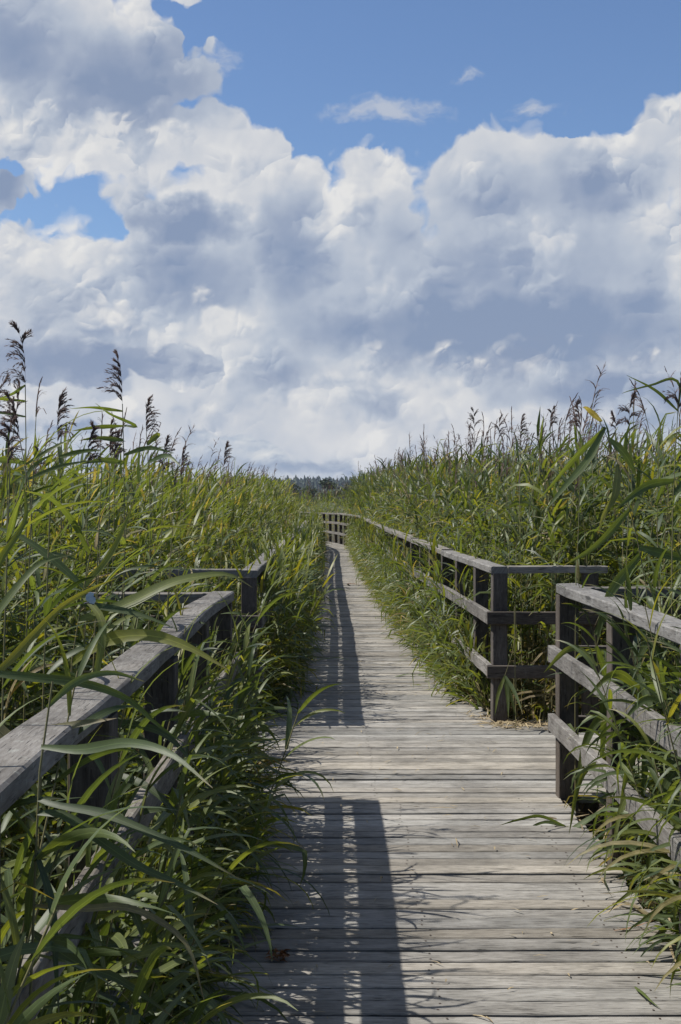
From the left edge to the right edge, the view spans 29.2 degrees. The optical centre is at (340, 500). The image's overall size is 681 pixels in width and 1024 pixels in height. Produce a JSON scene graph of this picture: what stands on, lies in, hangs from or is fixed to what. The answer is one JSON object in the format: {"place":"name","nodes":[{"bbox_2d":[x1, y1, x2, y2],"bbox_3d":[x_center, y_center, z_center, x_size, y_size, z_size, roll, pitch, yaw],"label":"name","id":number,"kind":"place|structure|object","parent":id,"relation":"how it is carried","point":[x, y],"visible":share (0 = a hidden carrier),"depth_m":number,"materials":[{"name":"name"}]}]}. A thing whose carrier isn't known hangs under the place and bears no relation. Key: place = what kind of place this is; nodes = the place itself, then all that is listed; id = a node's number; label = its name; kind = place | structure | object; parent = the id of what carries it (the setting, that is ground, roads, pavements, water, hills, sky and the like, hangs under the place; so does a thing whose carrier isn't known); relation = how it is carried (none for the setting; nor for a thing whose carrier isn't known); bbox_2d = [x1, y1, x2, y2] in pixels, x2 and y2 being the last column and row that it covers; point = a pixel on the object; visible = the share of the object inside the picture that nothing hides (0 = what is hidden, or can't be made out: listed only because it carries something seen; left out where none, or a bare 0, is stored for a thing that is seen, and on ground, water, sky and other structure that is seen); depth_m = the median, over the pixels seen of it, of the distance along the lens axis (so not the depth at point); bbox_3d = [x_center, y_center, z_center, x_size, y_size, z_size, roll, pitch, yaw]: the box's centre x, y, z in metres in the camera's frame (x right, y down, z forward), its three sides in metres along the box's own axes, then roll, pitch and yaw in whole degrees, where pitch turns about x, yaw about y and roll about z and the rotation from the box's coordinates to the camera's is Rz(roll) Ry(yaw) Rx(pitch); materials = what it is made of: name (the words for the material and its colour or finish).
{"place":"outdoors","nodes":[
{"label":"outdoors","id":0,"kind":"place"},
{"bbox_2d":[4,503,661,943],"bbox_3d":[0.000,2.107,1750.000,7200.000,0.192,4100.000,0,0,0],"label":"ground","id":1,"kind":"structure","parent":0,"point":[598,821],"depth_m":8.72,"materials":[{"name":"green plant"}]},
{"bbox_2d":[1,618,64,963],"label":"reed","id":2,"kind":"object","parent":1,"relation":"on","point":[45,781],"visible":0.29,"depth_m":4.33,"materials":[{"name":"green plant"}]},
{"bbox_2d":[0,413,82,862],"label":"reed","id":3,"kind":"object","parent":1,"relation":"on","point":[10,441],"visible":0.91,"depth_m":4.40,"materials":[{"name":"green plant"}]},
{"bbox_2d":[0,320,91,880],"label":"reed","id":4,"kind":"object","parent":1,"relation":"on","point":[4,398],"visible":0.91,"depth_m":4.70,"materials":[{"name":"green plant"}]},
{"bbox_2d":[0,387,95,849],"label":"reed","id":5,"kind":"object","parent":1,"relation":"on","point":[31,578],"visible":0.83,"depth_m":4.60,"materials":[{"name":"green plant"}]},
{"bbox_2d":[7,969,111,1023],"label":"reed","id":6,"kind":"object","parent":1,"relation":"on","point":[24,1005],"visible":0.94,"depth_m":1.85,"materials":[{"name":"green plant"}]},
{"bbox_2d":[17,852,107,1014],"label":"reed","id":7,"kind":"object","parent":1,"relation":"on","point":[23,879],"visible":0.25,"depth_m":2.75,"materials":[{"name":"green plant"}]},
{"bbox_2d":[4,807,122,1010],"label":"reed","id":8,"kind":"object","parent":1,"relation":"on","point":[9,879],"visible":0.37,"depth_m":2.66,"materials":[{"name":"green plant"}]},
{"bbox_2d":[15,410,116,891],"bbox_3d":[-0.896,0.914,4.188,0.302,2.412,0.383,0,0,26],"label":"reed","id":9,"kind":"object","parent":1,"relation":"on","point":[26,669],"visible":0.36,"depth_m":4.20,"materials":[{"name":"green plant"}]},
{"bbox_2d":[6,581,126,919],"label":"reed","id":10,"kind":"object","parent":1,"relation":"on","point":[63,766],"visible":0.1,"depth_m":4.14,"materials":[{"name":"green plant"}]},
{"bbox_2d":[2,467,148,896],"bbox_3d":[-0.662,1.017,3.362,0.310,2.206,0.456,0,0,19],"label":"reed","id":11,"kind":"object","parent":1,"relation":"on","point":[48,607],"visible":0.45,"depth_m":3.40,"materials":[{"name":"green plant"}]},
{"bbox_2d":[42,973,138,1023],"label":"reed","id":12,"kind":"object","parent":1,"relation":"on","point":[88,986],"visible":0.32,"depth_m":2.46,"materials":[{"name":"green plant"}]},
{"bbox_2d":[3,793,178,1020],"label":"reed","id":13,"kind":"object","parent":1,"relation":"on","point":[151,1012],"visible":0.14,"depth_m":2.98,"materials":[{"name":"green plant"}]},
{"bbox_2d":[0,481,185,948],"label":"reed","id":14,"kind":"object","parent":1,"relation":"on","point":[21,647],"visible":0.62,"depth_m":2.60,"materials":[{"name":"green plant"}]},
{"bbox_2d":[3,658,184,1023],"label":"reed","id":15,"kind":"object","parent":1,"relation":"on","point":[115,788],"visible":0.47,"depth_m":2.71,"materials":[{"name":"green plant"}]},
{"bbox_2d":[7,536,180,836],"bbox_3d":[-0.809,1.130,4.611,0.593,2.028,0.580,0,0,8],"label":"reed","id":16,"kind":"object","parent":1,"relation":"on","point":[134,620],"visible":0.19,"depth_m":4.55,"materials":[{"name":"green plant"}]},
{"bbox_2d":[50,388,138,882],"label":"reed","id":17,"kind":"object","parent":1,"relation":"on","point":[63,410],"visible":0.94,"depth_m":4.90,"materials":[{"name":"green plant"}]},
{"bbox_2d":[11,584,187,868],"bbox_3d":[-0.729,1.202,4.118,0.731,1.894,0.421,0,0,-26],"label":"reed","id":18,"kind":"object","parent":1,"relation":"on","point":[139,690],"visible":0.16,"depth_m":4.18,"materials":[{"name":"green plant"}]},
{"bbox_2d":[51,801,153,1023],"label":"reed","id":19,"kind":"object","parent":1,"relation":"on","point":[130,894],"visible":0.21,"depth_m":2.74,"materials":[{"name":"green plant"}]},
{"bbox_2d":[44,818,171,1010],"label":"reed","id":20,"kind":"object","parent":1,"relation":"on","point":[98,952],"visible":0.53,"depth_m":2.43,"materials":[{"name":"green plant"}]},
{"bbox_2d":[21,748,204,1017],"bbox_3d":[-0.514,1.330,2.978,0.579,1.579,0.443,0,0,23],"label":"reed","id":21,"kind":"object","parent":1,"relation":"on","point":[111,963],"visible":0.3,"depth_m":2.98,"materials":[{"name":"green plant"}]},
{"bbox_2d":[63,826,163,1018],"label":"reed","id":22,"kind":"object","parent":1,"relation":"on","point":[136,933],"visible":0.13,"depth_m":2.94,"materials":[{"name":"green plant"}]},
{"bbox_2d":[53,536,175,868],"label":"reed","id":23,"kind":"object","parent":1,"relation":"on","point":[115,623],"visible":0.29,"depth_m":4.11,"materials":[{"name":"green plant"}]},
{"bbox_2d":[22,627,209,1023],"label":"reed","id":24,"kind":"object","parent":1,"relation":"on","point":[59,870],"visible":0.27,"depth_m":3.32,"materials":[{"name":"green plant"}]},
{"bbox_2d":[23,746,225,965],"bbox_3d":[-0.574,1.420,3.253,0.488,1.659,0.712,6,-1,11],"label":"reed","id":25,"kind":"object","parent":1,"relation":"on","point":[167,846],"visible":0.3,"depth_m":3.23,"materials":[{"name":"green plant"}]},
{"bbox_2d":[0,491,250,924],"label":"reed","id":26,"kind":"object","parent":1,"relation":"on","point":[100,611],"visible":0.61,"depth_m":3.44,"materials":[{"name":"green plant"}]},
{"bbox_2d":[71,349,180,801],"bbox_3d":[-0.826,0.766,5.022,0.406,2.708,0.484,0,0,18],"label":"reed","id":27,"kind":"object","parent":1,"relation":"on","point":[115,439],"visible":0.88,"depth_m":5.00,"materials":[{"name":"green plant"}]},
{"bbox_2d":[83,419,168,694],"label":"reed","id":28,"kind":"object","parent":1,"relation":"on","point":[92,436],"visible":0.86,"depth_m":4.90,"materials":[{"name":"green plant"}]},
{"bbox_2d":[94,467,159,760],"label":"reed","id":29,"kind":"object","parent":1,"relation":"on","point":[111,595],"visible":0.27,"depth_m":4.40,"materials":[{"name":"green plant"}]},
{"bbox_2d":[67,951,186,1023],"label":"reed","id":30,"kind":"object","parent":1,"relation":"on","point":[77,994],"visible":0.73,"depth_m":2.38,"materials":[{"name":"green plant"}]},
{"bbox_2d":[97,979,157,1023],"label":"reed","id":31,"kind":"object","parent":1,"relation":"on","point":[105,1019],"visible":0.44,"depth_m":2.65,"materials":[{"name":"green plant"}]},
{"bbox_2d":[29,670,238,1021],"bbox_3d":[-0.403,1.196,1.967,0.460,1.849,0.413,0,0,-26],"label":"reed","id":32,"kind":"object","parent":1,"relation":"on","point":[84,830],"visible":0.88,"depth_m":2.02,"materials":[{"name":"green plant"}]},
{"bbox_2d":[65,838,203,1023],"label":"reed","id":33,"kind":"object","parent":1,"relation":"on","point":[91,927],"visible":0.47,"depth_m":2.58,"materials":[{"name":"green plant"}]},
{"bbox_2d":[104,419,167,665],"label":"reed","id":34,"kind":"object","parent":1,"relation":"on","point":[115,534],"visible":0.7,"depth_m":5.60,"materials":[{"name":"green plant"}]},
{"bbox_2d":[46,823,227,1023],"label":"reed","id":35,"kind":"object","parent":1,"relation":"on","point":[118,939],"visible":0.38,"depth_m":2.57,"materials":[{"name":"green plant"}]},
{"bbox_2d":[78,935,207,1023],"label":"reed","id":36,"kind":"object","parent":1,"relation":"on","point":[88,1006],"visible":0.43,"depth_m":2.50,"materials":[{"name":"green plant"}]},
{"bbox_2d":[109,503,194,810],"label":"reed","id":37,"kind":"object","parent":1,"relation":"on","point":[131,580],"visible":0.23,"depth_m":4.71,"materials":[{"name":"green plant"}]},
{"bbox_2d":[90,848,213,1023],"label":"reed","id":38,"kind":"object","parent":1,"relation":"on","point":[104,929],"visible":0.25,"depth_m":2.88,"materials":[{"name":"green plant"}]},
{"bbox_2d":[82,819,233,1023],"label":"reed","id":39,"kind":"object","parent":1,"relation":"on","point":[153,925],"visible":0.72,"depth_m":2.61,"materials":[{"name":"green plant"}]},
{"bbox_2d":[122,945,197,1023],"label":"reed","id":40,"kind":"object","parent":1,"relation":"on","point":[142,979],"visible":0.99,"depth_m":2.10,"materials":[{"name":"green plant"}]},
{"bbox_2d":[118,812,207,987],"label":"reed","id":41,"kind":"object","parent":1,"relation":"on","point":[145,894],"visible":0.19,"depth_m":3.28,"materials":[{"name":"green plant"}]},
{"bbox_2d":[145,394,203,628],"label":"reed","id":42,"kind":"object","parent":1,"relation":"on","point":[155,436],"visible":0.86,"depth_m":6.00,"materials":[{"name":"green plant"}]},
{"bbox_2d":[0,372,349,1023],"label":"reed bed","id":43,"kind":"object","parent":1,"relation":"on","point":[261,515],"visible":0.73,"depth_m":7.64,"materials":[{"name":"green plant"}]},
{"bbox_2d":[149,434,201,624],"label":"reed","id":44,"kind":"object","parent":1,"relation":"on","point":[168,533],"visible":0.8,"depth_m":6.40,"materials":[{"name":"green plant"}]},
{"bbox_2d":[118,616,239,872],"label":"reed","id":45,"kind":"object","parent":1,"relation":"on","point":[195,712],"visible":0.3,"depth_m":3.98,"materials":[{"name":"green plant"}]},
{"bbox_2d":[118,789,240,960],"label":"reed","id":46,"kind":"object","parent":1,"relation":"on","point":[196,797],"visible":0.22,"depth_m":3.55,"materials":[{"name":"green plant"}]},
{"bbox_2d":[139,918,224,1023],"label":"reed","id":47,"kind":"object","parent":1,"relation":"on","point":[168,987],"visible":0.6,"depth_m":2.74,"materials":[{"name":"green plant"}]},
{"bbox_2d":[122,595,242,915],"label":"reed","id":48,"kind":"object","parent":1,"relation":"on","point":[180,701],"visible":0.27,"depth_m":4.43,"materials":[{"name":"green plant"}]},
{"bbox_2d":[129,854,238,1021],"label":"reed","id":49,"kind":"object","parent":1,"relation":"on","point":[198,958],"visible":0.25,"depth_m":3.40,"materials":[{"name":"green plant"}]},
{"bbox_2d":[138,870,232,1008],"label":"reed","id":50,"kind":"object","parent":1,"relation":"on","point":[191,880],"visible":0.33,"depth_m":3.15,"materials":[{"name":"green plant"}]},
{"bbox_2d":[121,785,256,1020],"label":"reed","id":51,"kind":"object","parent":1,"relation":"on","point":[207,809],"visible":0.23,"depth_m":3.81,"materials":[{"name":"green plant"}]},
{"bbox_2d":[136,949,246,1023],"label":"reed","id":52,"kind":"object","parent":1,"relation":"on","point":[212,1003],"visible":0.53,"depth_m":2.89,"materials":[{"name":"green plant"}]},
{"bbox_2d":[133,718,249,961],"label":"reed","id":53,"kind":"object","parent":1,"relation":"on","point":[210,771],"visible":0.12,"depth_m":4.10,"materials":[{"name":"green plant"}]},
{"bbox_2d":[133,784,252,1023],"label":"reed","id":54,"kind":"object","parent":1,"relation":"on","point":[195,803],"visible":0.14,"depth_m":3.67,"materials":[{"name":"green plant"}]},
{"bbox_2d":[128,671,261,870],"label":"reed","id":55,"kind":"object","parent":1,"relation":"on","point":[226,742],"visible":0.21,"depth_m":4.50,"materials":[{"name":"green plant"}]},
{"bbox_2d":[126,755,271,1023],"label":"reed","id":56,"kind":"object","parent":1,"relation":"on","point":[165,816],"visible":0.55,"depth_m":3.21,"materials":[{"name":"green plant"}]},
{"bbox_2d":[141,741,260,985],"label":"reed","id":57,"kind":"object","parent":1,"relation":"on","point":[204,769],"visible":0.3,"depth_m":3.96,"materials":[{"name":"green plant"}]},
{"bbox_2d":[134,652,269,947],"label":"reed","id":58,"kind":"object","parent":1,"relation":"on","point":[197,695],"visible":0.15,"depth_m":4.50,"materials":[{"name":"green plant"}]},
{"bbox_2d":[124,729,280,1012],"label":"reed","id":59,"kind":"object","parent":1,"relation":"on","point":[173,797],"visible":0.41,"depth_m":3.45,"materials":[{"name":"green plant"}]},
{"bbox_2d":[121,641,287,991],"bbox_3d":[-0.466,1.271,3.857,0.583,1.701,0.612,0,0,11],"label":"reed","id":60,"kind":"object","parent":1,"relation":"on","point":[190,705],"visible":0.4,"depth_m":3.89,"materials":[{"name":"green plant"}]},
{"bbox_2d":[149,822,274,1023],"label":"reed","id":61,"kind":"object","parent":1,"relation":"on","point":[193,872],"visible":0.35,"depth_m":3.54,"materials":[{"name":"green plant"}]},
{"bbox_2d":[169,867,255,1020],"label":"reed","id":62,"kind":"object","parent":1,"relation":"on","point":[221,907],"visible":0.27,"depth_m":3.40,"materials":[{"name":"green plant"}]},
{"bbox_2d":[138,841,298,1023],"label":"reed","id":63,"kind":"object","parent":1,"relation":"on","point":[248,895],"visible":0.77,"depth_m":3.07,"materials":[{"name":"green plant"}]},
{"bbox_2d":[168,707,275,953],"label":"reed","id":64,"kind":"object","parent":1,"relation":"on","point":[198,723],"visible":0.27,"depth_m":4.19,"materials":[{"name":"green plant"}]},
{"bbox_2d":[179,689,270,932],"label":"reed","id":65,"kind":"object","parent":1,"relation":"on","point":[205,700],"visible":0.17,"depth_m":4.34,"materials":[{"name":"green plant"}]},
{"bbox_2d":[188,848,273,994],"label":"reed","id":66,"kind":"object","parent":1,"relation":"on","point":[212,893],"visible":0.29,"depth_m":3.76,"materials":[{"name":"green plant"}]},
{"bbox_2d":[199,712,274,934],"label":"reed","id":67,"kind":"object","parent":1,"relation":"on","point":[244,726],"visible":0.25,"depth_m":4.57,"materials":[{"name":"green plant"}]},
{"bbox_2d":[190,590,286,867],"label":"reed","id":68,"kind":"object","parent":1,"relation":"on","point":[229,690],"visible":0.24,"depth_m":5.07,"materials":[{"name":"green plant"}]},
{"bbox_2d":[183,682,295,944],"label":"reed","id":69,"kind":"object","parent":1,"relation":"on","point":[228,720],"visible":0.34,"depth_m":4.46,"materials":[{"name":"green plant"}]},
{"bbox_2d":[195,646,286,847],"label":"reed","id":70,"kind":"object","parent":1,"relation":"on","point":[240,704],"visible":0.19,"depth_m":5.17,"materials":[{"name":"green plant"}]},
{"bbox_2d":[188,987,297,1023],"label":"reed","id":71,"kind":"object","parent":1,"relation":"on","point":[196,1014],"visible":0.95,"depth_m":2.56,"materials":[{"name":"green plant"}]},
{"bbox_2d":[193,775,302,948],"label":"reed","id":72,"kind":"object","parent":1,"relation":"on","point":[251,817],"visible":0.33,"depth_m":4.29,"materials":[{"name":"green plant"}]},
{"bbox_2d":[207,671,291,890],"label":"reed","id":73,"kind":"object","parent":1,"relation":"on","point":[237,700],"visible":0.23,"depth_m":5.01,"materials":[{"name":"green plant"}]},
{"bbox_2d":[210,761,296,903],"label":"reed","id":74,"kind":"object","parent":1,"relation":"on","point":[223,782],"visible":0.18,"depth_m":4.57,"materials":[{"name":"green plant"}]},
{"bbox_2d":[213,809,299,953],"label":"reed","id":75,"kind":"object","parent":1,"relation":"on","point":[251,862],"visible":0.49,"depth_m":4.21,"materials":[{"name":"green plant"}]},
{"bbox_2d":[217,646,295,852],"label":"reed","id":76,"kind":"object","parent":1,"relation":"on","point":[271,708],"visible":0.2,"depth_m":5.19,"materials":[{"name":"green plant"}]},
{"bbox_2d":[228,668,309,842],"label":"reed","id":77,"kind":"object","parent":1,"relation":"on","point":[247,715],"visible":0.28,"depth_m":5.13,"materials":[{"name":"green plant"}]},
{"bbox_2d":[213,684,343,914],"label":"reed","id":78,"kind":"object","parent":1,"relation":"on","point":[289,729],"visible":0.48,"depth_m":4.79,"materials":[{"name":"green plant"}]},
{"bbox_2d":[287,476,357,544],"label":"reed bed","id":79,"kind":"object","parent":1,"relation":"on","point":[322,507],"visible":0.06,"depth_m":62.46,"materials":[{"name":"green plant"}]},
{"bbox_2d":[120,541,680,1023],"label":"boardwalk","id":80,"kind":"structure","parent":1,"relation":"on","point":[468,907],"depth_m":5.22,"materials":[{"name":"grey wood"}]},
{"bbox_2d":[0,591,240,1022],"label":"railing","id":81,"kind":"object","parent":80,"relation":"attached to","point":[20,751],"visible":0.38,"depth_m":3.07,"materials":[{"name":"grey wood"}]},
{"bbox_2d":[118,515,311,807],"bbox_3d":[-2.286,1.395,33.047,5.088,1.912,48.736,0,0,-8],"label":"railing","id":82,"kind":"object","parent":80,"relation":"attached to","point":[248,599],"visible":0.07,"depth_m":8.72,"materials":[{"name":"grey wood"}]},
{"bbox_2d":[210,588,676,1023],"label":"reed litter","id":83,"kind":"object","parent":80,"relation":"on","point":[535,723],"visible":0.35,"depth_m":8.53,"materials":[{"name":"beige plant"}]},
{"bbox_2d":[297,512,607,813],"bbox_3d":[-0.723,1.387,34.617,5.336,1.927,51.848,0,0,-10],"label":"railing","id":84,"kind":"object","parent":80,"relation":"attached to","point":[498,617],"visible":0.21,"depth_m":8.79,"materials":[{"name":"grey wood"}]},
{"bbox_2d":[548,583,680,953],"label":"railing","id":85,"kind":"object","parent":80,"relation":"attached to","point":[569,665],"visible":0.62,"depth_m":5.50,"materials":[{"name":"grey wood"}]},
{"bbox_2d":[495,605,521,729],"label":"reed","id":86,"kind":"object","parent":1,"relation":"on","point":[507,683],"visible":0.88,"depth_m":8.53,"materials":[{"name":"green plant"}]},
{"bbox_2d":[339,362,680,992],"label":"reed bed","id":87,"kind":"object","parent":1,"relation":"on","point":[432,501],"visible":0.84,"depth_m":9.98,"materials":[{"name":"green plant"}]},
{"bbox_2d":[501,807,605,839],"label":"reed","id":88,"kind":"object","parent":1,"relation":"on","point":[584,821],"visible":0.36,"depth_m":5.97,"materials":[{"name":"green plant"}]},
{"bbox_2d":[544,613,607,832],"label":"reed","id":89,"kind":"object","parent":1,"relation":"on","point":[594,725],"visible":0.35,"depth_m":5.90,"materials":[{"name":"green plant"}]},
{"bbox_2d":[567,399,606,811],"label":"reed","id":90,"kind":"object","parent":1,"relation":"on","point":[584,493],"visible":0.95,"depth_m":6.50,"materials":[{"name":"green plant"}]},
{"bbox_2d":[557,625,675,908],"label":"reed","id":91,"kind":"object","parent":1,"relation":"on","point":[608,705],"visible":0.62,"depth_m":4.82,"materials":[{"name":"green plant"}]},
{"bbox_2d":[581,562,678,913],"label":"reed","id":92,"kind":"object","parent":1,"relation":"on","point":[643,665],"visible":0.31,"depth_m":5.03,"materials":[{"name":"green plant"}]},
{"bbox_2d":[590,641,675,920],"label":"reed","id":93,"kind":"object","parent":1,"relation":"on","point":[606,822],"visible":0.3,"depth_m":4.80,"materials":[{"name":"green plant"}]},
{"bbox_2d":[587,709,680,953],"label":"reed","id":94,"kind":"object","parent":1,"relation":"on","point":[648,761],"visible":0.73,"depth_m":4.45,"materials":[{"name":"green plant"}]},
{"bbox_2d":[587,632,680,882],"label":"reed","id":95,"kind":"object","parent":1,"relation":"on","point":[625,676],"visible":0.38,"depth_m":4.97,"materials":[{"name":"green plant"}]},
{"bbox_2d":[615,372,680,783],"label":"reed","id":96,"kind":"object","parent":1,"relation":"on","point":[644,487],"visible":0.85,"depth_m":5.20,"materials":[{"name":"green plant"}]},
{"bbox_2d":[616,390,680,691],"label":"reed","id":97,"kind":"object","parent":1,"relation":"on","point":[633,397],"visible":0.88,"depth_m":6.20,"materials":[{"name":"green plant"}]},
{"bbox_2d":[620,668,679,882],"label":"reed","id":98,"kind":"object","parent":1,"relation":"on","point":[670,776],"visible":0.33,"depth_m":4.61,"materials":[{"name":"green plant"}]},
{"bbox_2d":[0,0,680,481],"label":"sky","id":99,"kind":"structure","parent":0,"point":[320,236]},
{"bbox_3d":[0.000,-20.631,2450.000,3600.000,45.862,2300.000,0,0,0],"label":"hills","id":100,"kind":"structure","parent":0,"visible":0},
{"bbox_2d":[88,475,355,502],"bbox_3d":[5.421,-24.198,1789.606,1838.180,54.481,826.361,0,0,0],"label":"forest","id":101,"kind":"object","parent":100,"relation":"on","point":[314,481],"visible":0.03,"depth_m":1833.27,"materials":[{"name":"green plant"}]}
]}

